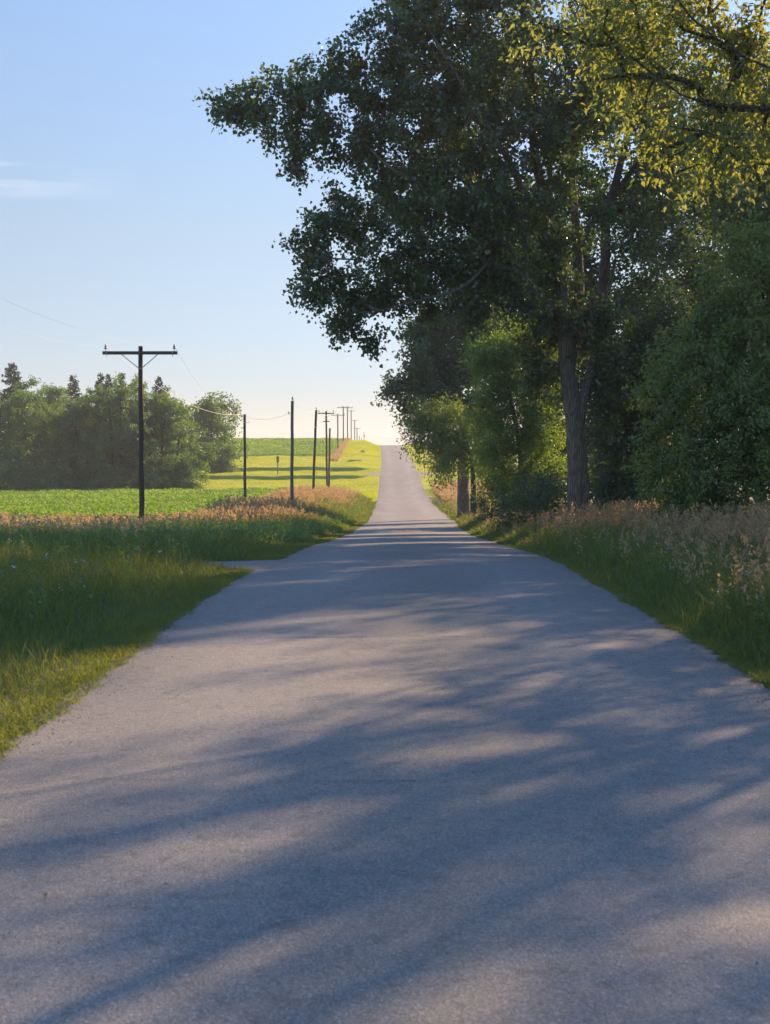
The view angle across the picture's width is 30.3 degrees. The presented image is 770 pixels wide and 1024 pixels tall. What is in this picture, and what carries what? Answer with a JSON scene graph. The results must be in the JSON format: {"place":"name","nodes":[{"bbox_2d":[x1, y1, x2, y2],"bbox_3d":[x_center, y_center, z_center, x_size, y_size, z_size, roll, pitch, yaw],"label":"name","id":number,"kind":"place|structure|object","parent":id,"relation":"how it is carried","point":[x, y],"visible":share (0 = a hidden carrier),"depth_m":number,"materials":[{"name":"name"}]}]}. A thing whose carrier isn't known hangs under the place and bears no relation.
{"place":"outdoors","nodes":[
{"label":"outdoors","id":0,"kind":"place"},
{"bbox_2d":[0,455,381,491],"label":"lawn","id":1,"kind":"structure","parent":0,"point":[233,477],"depth_m":182.15,"materials":[{"name":"green plant"}]},
{"bbox_2d":[0,363,39,460],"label":"spruce tree","id":2,"kind":"object","parent":1,"relation":"on","point":[9,371],"visible":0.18,"depth_m":169.38,"materials":[{"name":"green plant"}]},
{"bbox_2d":[0,374,71,488],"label":"willow tree","id":3,"kind":"object","parent":1,"relation":"on","point":[21,430],"visible":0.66,"depth_m":154.75,"materials":[{"name":"green plant"}]},
{"bbox_2d":[65,374,81,453],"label":"spruce tree","id":4,"kind":"object","parent":1,"relation":"on","point":[73,385],"visible":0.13,"depth_m":171.49,"materials":[{"name":"green plant"}]},
{"bbox_2d":[94,372,111,469],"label":"spruce tree","id":5,"kind":"object","parent":1,"relation":"on","point":[100,379],"visible":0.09,"depth_m":171.46,"materials":[{"name":"green plant"}]},
{"bbox_2d":[104,374,113,423],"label":"spruce tree","id":6,"kind":"object","parent":1,"relation":"on","point":[108,377],"visible":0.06,"depth_m":174.56,"materials":[{"name":"green plant"}]},
{"bbox_2d":[65,372,179,488],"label":"willow tree","id":7,"kind":"object","parent":1,"relation":"on","point":[120,399],"visible":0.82,"depth_m":152.77,"materials":[{"name":"green plant"}]},
{"bbox_2d":[112,373,133,473],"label":"spruce tree","id":8,"kind":"object","parent":1,"relation":"on","point":[122,375],"visible":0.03,"depth_m":172.38,"materials":[{"name":"green plant"}]},
{"bbox_2d":[137,375,178,476],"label":"spruce tree","id":9,"kind":"object","parent":1,"relation":"on","point":[157,383],"visible":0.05,"depth_m":171.49,"materials":[{"name":"green plant"}]},
{"bbox_2d":[107,385,221,488],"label":"tree","id":10,"kind":"object","parent":1,"relation":"on","point":[167,421],"visible":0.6,"depth_m":155.68,"materials":[{"name":"green plant"}]},
{"bbox_2d":[178,391,248,471],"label":"round tree","id":11,"kind":"object","parent":1,"relation":"on","point":[210,423],"visible":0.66,"depth_m":190.51,"materials":[{"name":"green plant"}]},
{"bbox_2d":[204,454,241,472],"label":"shrub","id":12,"kind":"object","parent":1,"relation":"on","point":[222,465],"visible":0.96,"depth_m":189.13,"materials":[{"name":"green plant"}]},
{"bbox_2d":[276,454,279,474],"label":"nest box","id":13,"kind":"object","parent":1,"relation":"on","point":[277,459],"visible":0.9,"depth_m":183.83,"materials":[{"name":"brown wood"}]},
{"bbox_2d":[193,560,281,569],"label":"path","id":14,"kind":"structure","parent":0,"point":[257,564],"depth_m":23.84,"materials":[{"name":"grey asphalt"}]},
{"bbox_2d":[344,441,380,456],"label":"lawn","id":15,"kind":"structure","parent":0,"point":[363,448],"depth_m":274.45,"materials":[{"name":"green plant"}]},
{"bbox_2d":[351,471,381,475],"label":"path","id":16,"kind":"structure","parent":0,"point":[376,473],"depth_m":186.40,"materials":[{"name":"grey asphalt"}]},
{"bbox_2d":[0,516,767,616],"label":"wildflowers","id":17,"kind":"object","parent":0,"point":[141,535],"visible":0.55,"depth_m":32.70,"materials":[{"name":"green plant"}]},
{"bbox_2d":[0,445,769,1023],"bbox_3d":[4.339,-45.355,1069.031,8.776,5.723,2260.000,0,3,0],"label":"road","id":18,"kind":"structure","parent":0,"point":[550,887],"depth_m":6.65,"materials":[{"name":"grey asphalt"}]},
{"bbox_2d":[28,591,752,780],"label":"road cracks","id":19,"kind":"object","parent":18,"relation":"on","point":[393,780],"visible":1,"depth_m":7.34,"materials":[{"name":"grey asphalt"}]},
{"bbox_2d":[0,447,769,760],"bbox_3d":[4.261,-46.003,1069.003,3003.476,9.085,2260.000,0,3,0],"label":"ground","id":20,"kind":"structure","parent":0,"point":[432,499],"depth_m":12.37,"materials":[{"name":"green plant"}]},
{"bbox_2d":[0,452,40,490],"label":"shrub","id":21,"kind":"object","parent":20,"relation":"on","point":[16,477],"visible":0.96,"depth_m":149.79,"materials":[{"name":"green plant"}]},
{"bbox_2d":[0,382,94,482],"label":"willow tree","id":22,"kind":"object","parent":20,"relation":"on","point":[53,395],"visible":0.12,"depth_m":163.81,"materials":[{"name":"green plant"}]},
{"bbox_2d":[27,459,82,489],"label":"shrub","id":23,"kind":"object","parent":20,"relation":"on","point":[49,481],"visible":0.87,"depth_m":149.50,"materials":[{"name":"green plant"}]},
{"bbox_2d":[37,402,119,488],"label":"tree","id":24,"kind":"object","parent":20,"relation":"on","point":[53,453],"visible":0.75,"depth_m":152.77,"materials":[{"name":"green plant"}]},
{"bbox_2d":[81,463,131,489],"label":"shrub","id":25,"kind":"object","parent":20,"relation":"on","point":[109,481],"visible":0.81,"depth_m":150.48,"materials":[{"name":"green plant"}]},
{"bbox_2d":[102,344,177,522],"bbox_3d":[-8.565,-2.364,49.931,2.620,6.999,0.295,0,3,0],"label":"utility pole","id":26,"kind":"object","parent":20,"relation":"on","point":[140,352],"visible":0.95,"depth_m":49.85,"materials":[{"name":"brown wood"}]},
{"bbox_2d":[107,347,240,414],"bbox_3d":[-9.178,-5.731,67.292,0.017,1.732,35.141,0,3,2],"label":"power line","id":27,"kind":"object","parent":26,"relation":"attached to","point":[169,393],"visible":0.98,"depth_m":60.95,"materials":[{"name":"metal"}]},
{"bbox_2d":[0,438,361,540],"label":"tan grass","id":28,"kind":"structure","parent":20,"relation":"on","point":[269,505],"depth_m":62.36,"materials":[{"name":"beige plant"}]},
{"bbox_2d":[156,452,210,488],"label":"shrub","id":29,"kind":"object","parent":20,"relation":"on","point":[187,465],"visible":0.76,"depth_m":154.23,"materials":[{"name":"green plant"}]},
{"bbox_2d":[0,488,372,697],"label":"verge grass","id":30,"kind":"structure","parent":20,"relation":"on","point":[142,568],"depth_m":18.00,"materials":[{"name":"green plant"}]},
{"bbox_2d":[240,414,248,499],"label":"utility pole","id":31,"kind":"object","parent":20,"relation":"on","point":[244,465],"visible":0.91,"depth_m":84.90,"materials":[{"name":"brown wood"}]},
{"bbox_2d":[288,397,293,503],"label":"utility pole","id":32,"kind":"object","parent":20,"relation":"on","point":[292,456],"visible":0.96,"depth_m":75.89,"materials":[{"name":"brown wood"}]},
{"bbox_2d":[126,440,481,501],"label":"lawn grass","id":33,"kind":"structure","parent":20,"relation":"on","point":[370,493],"depth_m":197.65,"materials":[{"name":"green plant"}]},
{"bbox_2d":[312,407,316,489],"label":"utility pole","id":34,"kind":"object","parent":20,"relation":"on","point":[314,456],"visible":0.9,"depth_m":111.85,"materials":[{"name":"brown wood"}]},
{"bbox_2d":[318,410,333,485],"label":"utility pole","id":35,"kind":"object","parent":20,"relation":"on","point":[325,413],"visible":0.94,"depth_m":149.80,"materials":[{"name":"brown wood"}]},
{"bbox_2d":[334,413,344,448],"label":"utility pole","id":36,"kind":"object","parent":20,"relation":"on","point":[337,432],"visible":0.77,"depth_m":266.56,"materials":[{"name":"brown wood"}]},
{"bbox_2d":[337,406,348,440],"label":"utility pole","id":37,"kind":"object","parent":20,"relation":"on","point":[343,407],"visible":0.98,"depth_m":299.35,"materials":[{"name":"brown wood"}]},
{"bbox_2d":[342,406,352,437],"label":"utility pole","id":38,"kind":"object","parent":20,"relation":"on","point":[347,420],"visible":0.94,"depth_m":324.32,"materials":[{"name":"brown wood"}]},
{"bbox_2d":[0,496,769,635],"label":"weeds","id":39,"kind":"object","parent":20,"relation":"on","point":[285,528],"visible":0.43,"depth_m":32.64,"materials":[{"name":"green plant"}]},
{"bbox_2d":[192,0,674,523],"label":"cottonwood tree","id":40,"kind":"object","parent":20,"relation":"on","point":[486,90],"visible":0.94,"depth_m":39.25,"materials":[{"name":"green plant"}]},
{"bbox_2d":[370,285,506,517],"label":"woodland tree","id":41,"kind":"object","parent":20,"relation":"on","point":[431,368],"visible":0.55,"depth_m":82.92,"materials":[{"name":"green plant"}]},
{"bbox_2d":[393,389,517,515],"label":"tree","id":42,"kind":"object","parent":20,"relation":"on","point":[446,444],"visible":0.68,"depth_m":78.30,"materials":[{"name":"green plant"}]},
{"bbox_2d":[462,461,514,526],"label":"shrub","id":43,"kind":"object","parent":20,"relation":"on","point":[481,503],"visible":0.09,"depth_m":66.82,"materials":[{"name":"green plant"}]},
{"bbox_2d":[450,314,580,520],"bbox_3d":[5.995,-3.791,58.829,5.773,9.660,4.722,-2,3,-31],"label":"tree","id":44,"kind":"object","parent":20,"relation":"on","point":[537,436],"visible":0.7,"depth_m":58.33,"materials":[{"name":"green plant"}]},
{"bbox_2d":[473,455,567,533],"bbox_3d":[5.548,-0.478,49.817,5.069,3.023,4.963,0,3,0],"label":"shrub","id":45,"kind":"object","parent":20,"relation":"on","point":[544,494],"visible":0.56,"depth_m":49.39,"materials":[{"name":"green plant"}]},
{"bbox_2d":[459,175,596,468],"bbox_3d":[6.681,-7.260,65.550,7.377,16.336,6.832,0,3,0],"label":"woodland tree","id":46,"kind":"object","parent":20,"relation":"on","point":[506,324],"visible":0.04,"depth_m":64.92,"materials":[{"name":"green plant"}]},
{"bbox_2d":[499,311,594,496],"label":"woodland tree","id":47,"kind":"object","parent":20,"relation":"on","point":[563,451],"visible":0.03,"depth_m":72.94,"materials":[{"name":"green plant"}]},
{"bbox_2d":[430,479,769,622],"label":"tan grass","id":48,"kind":"structure","parent":20,"relation":"on","point":[757,521],"depth_m":22.48,"materials":[{"name":"beige plant"}]},
{"bbox_2d":[439,498,769,674],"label":"verge grass","id":49,"kind":"structure","parent":20,"relation":"on","point":[730,628],"depth_m":18.00,"materials":[{"name":"green plant"}]},
{"bbox_2d":[565,450,678,524],"bbox_3d":[7.897,-0.787,45.772,4.246,3.571,5.091,0,3,0],"label":"shrub","id":50,"kind":"object","parent":20,"relation":"on","point":[592,478],"visible":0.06,"depth_m":45.02,"materials":[{"name":"green plant"}]},
{"bbox_2d":[527,0,730,500],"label":"woodland tree","id":51,"kind":"object","parent":20,"relation":"on","point":[640,246],"visible":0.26,"depth_m":52.97,"materials":[{"name":"green plant"}]},
{"bbox_2d":[497,0,769,217],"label":"boxelder tree","id":52,"kind":"object","parent":20,"relation":"on","point":[746,43],"visible":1,"depth_m":15.21,"materials":[{"name":"green plant"}]},
{"bbox_2d":[579,285,707,519],"bbox_3d":[8.048,-3.053,43.750,4.776,7.903,5.008,0,3,0],"label":"woodland tree","id":53,"kind":"object","parent":20,"relation":"on","point":[612,457],"visible":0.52,"depth_m":42.88,"materials":[{"name":"green plant"}]},
{"bbox_2d":[610,110,769,481],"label":"woodland tree","id":54,"kind":"object","parent":20,"relation":"on","point":[678,275],"visible":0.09,"depth_m":58.40,"materials":[{"name":"green plant"}]},
{"bbox_2d":[620,205,769,534],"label":"bush","id":55,"kind":"object","parent":20,"relation":"on","point":[739,333],"visible":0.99,"depth_m":27.30,"materials":[{"name":"green plant"}]},
{"bbox_2d":[665,46,769,511],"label":"woodland tree","id":56,"kind":"object","parent":20,"relation":"on","point":[734,217],"visible":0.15,"depth_m":34.53,"materials":[{"name":"green plant"}]},
{"bbox_2d":[681,49,769,506],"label":"woodland tree","id":57,"kind":"object","parent":20,"relation":"on","point":[722,217],"visible":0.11,"depth_m":47.22,"materials":[{"name":"green plant"}]},
{"bbox_2d":[713,157,769,472],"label":"woodland tree","id":58,"kind":"object","parent":20,"relation":"on","point":[733,202],"visible":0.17,"depth_m":43.75,"materials":[{"name":"green plant"}]},
{"bbox_2d":[0,0,769,444],"label":"sky","id":59,"kind":"structure","parent":0,"point":[123,215],"materials":[{"name":"blue"}]},
{"bbox_2d":[416,471,433,476],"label":"path","id":60,"kind":"structure","parent":0,"point":[419,473],"depth_m":186.30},
{"bbox_2d":[403,446,566,497],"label":"lawn","id":61,"kind":"structure","parent":0,"point":[426,488],"depth_m":178.08,"materials":[{"name":"green plant"}]},
{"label":"field","id":62,"kind":"structure","parent":0,"visible":0},
{"bbox_2d":[0,487,286,526],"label":"bean crop","id":63,"kind":"object","parent":62,"relation":"on","point":[96,501],"visible":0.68,"depth_m":103.00,"materials":[{"name":"green plant"}]},
{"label":"field","id":64,"kind":"structure","parent":0,"visible":0},
{"bbox_2d":[176,437,342,455],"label":"bean crop","id":65,"kind":"object","parent":64,"relation":"on","point":[274,446],"visible":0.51,"depth_m":278.58,"materials":[{"name":"green plant"}]},
{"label":"lawn","id":66,"kind":"structure","parent":0,"visible":0},
{"bbox_2d":[328,428,330,486],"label":"prop post","id":67,"kind":"object","parent":66,"relation":"on","point":[329,457],"visible":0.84,"depth_m":148.87,"materials":[{"name":"brown wood"}]}
]}

